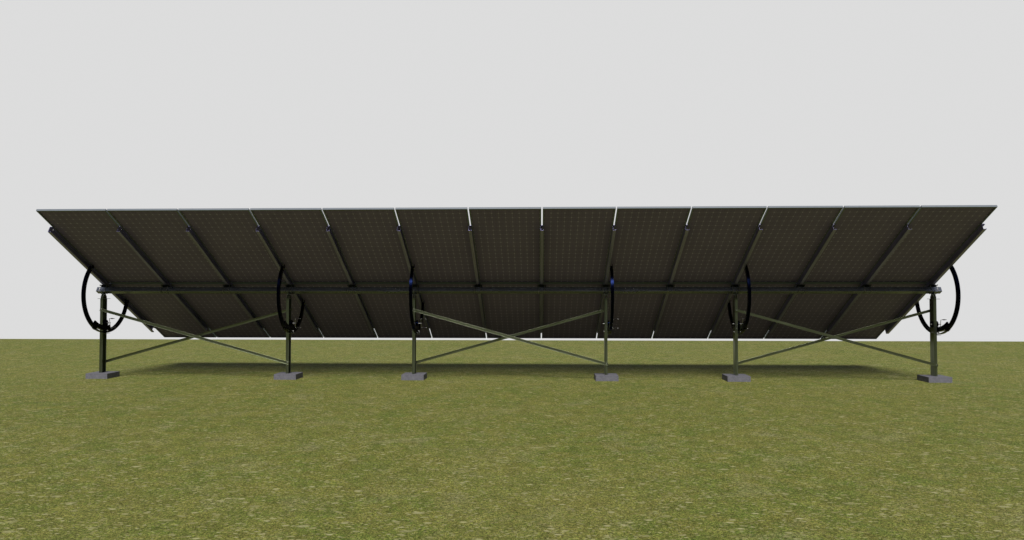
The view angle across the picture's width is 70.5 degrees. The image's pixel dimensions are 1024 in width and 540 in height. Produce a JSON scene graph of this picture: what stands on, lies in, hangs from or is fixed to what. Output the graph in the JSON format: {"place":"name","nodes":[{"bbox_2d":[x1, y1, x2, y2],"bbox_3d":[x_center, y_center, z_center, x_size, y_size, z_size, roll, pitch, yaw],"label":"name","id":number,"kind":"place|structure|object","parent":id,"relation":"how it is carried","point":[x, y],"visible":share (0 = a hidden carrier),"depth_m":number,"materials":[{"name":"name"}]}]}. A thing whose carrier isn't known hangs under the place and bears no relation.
{"place":"outdoors","nodes":[
{"label":"outdoors","id":0,"kind":"place"},
{"bbox_2d":[0,339,1023,539],"bbox_3d":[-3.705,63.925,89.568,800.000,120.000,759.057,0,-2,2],"label":"ground","id":1,"kind":"structure","parent":0,"point":[194,439],"depth_m":6.81,"materials":[{"name":"green plant"}]},
{"bbox_2d":[85,371,119,378],"bbox_3d":[-6.661,1.733,11.792,0.356,0.135,0.350,0,-2,2],"label":"concrete footing","id":2,"kind":"object","parent":1,"relation":"on","point":[102,375],"visible":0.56,"depth_m":11.62,"materials":[{"name":"grey concrete"}]},
{"bbox_2d":[36,205,997,375],"bbox_3d":[0.016,0.423,11.717,13.553,2.481,3.576,0,-2,2],"label":"solar array","id":3,"kind":"object","parent":2,"relation":"on","point":[735,273],"visible":1,"depth_m":11.31,"materials":[{"name":"laminate"}]},
{"bbox_2d":[274,372,302,379],"bbox_3d":[-3.603,1.730,11.678,0.356,0.135,0.350,0,-2,2],"label":"concrete footing","id":4,"kind":"object","parent":1,"relation":"on","point":[288,376],"visible":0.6,"depth_m":11.51,"materials":[{"name":"grey concrete"}]},
{"bbox_2d":[401,372,426,379],"bbox_3d":[-1.565,1.728,11.602,0.356,0.135,0.350,0,-2,2],"label":"concrete footing","id":5,"kind":"object","parent":1,"relation":"on","point":[415,376],"visible":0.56,"depth_m":11.43,"materials":[{"name":"grey concrete"}]},
{"bbox_2d":[594,373,618,380],"bbox_3d":[1.493,1.725,11.489,0.356,0.135,0.350,0,-2,2],"label":"concrete footing","id":6,"kind":"object","parent":1,"relation":"on","point":[608,377],"visible":0.54,"depth_m":11.32,"materials":[{"name":"grey concrete"}]},
{"bbox_2d":[722,374,750,381],"bbox_3d":[3.532,1.722,11.413,0.356,0.135,0.350,0,-2,2],"label":"concrete footing","id":7,"kind":"object","parent":1,"relation":"on","point":[736,378],"visible":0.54,"depth_m":11.24,"materials":[{"name":"grey concrete"}]},
{"bbox_2d":[917,375,951,382],"bbox_3d":[6.590,1.719,11.299,0.356,0.135,0.350,0,-2,2],"label":"concrete footing","id":8,"kind":"object","parent":1,"relation":"on","point":[936,379],"visible":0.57,"depth_m":11.13,"materials":[{"name":"grey concrete"}]},
{"bbox_2d":[0,0,1023,340],"label":"sky","id":9,"kind":"structure","parent":0,"point":[105,104],"materials":[{"name":"white"}]}
]}

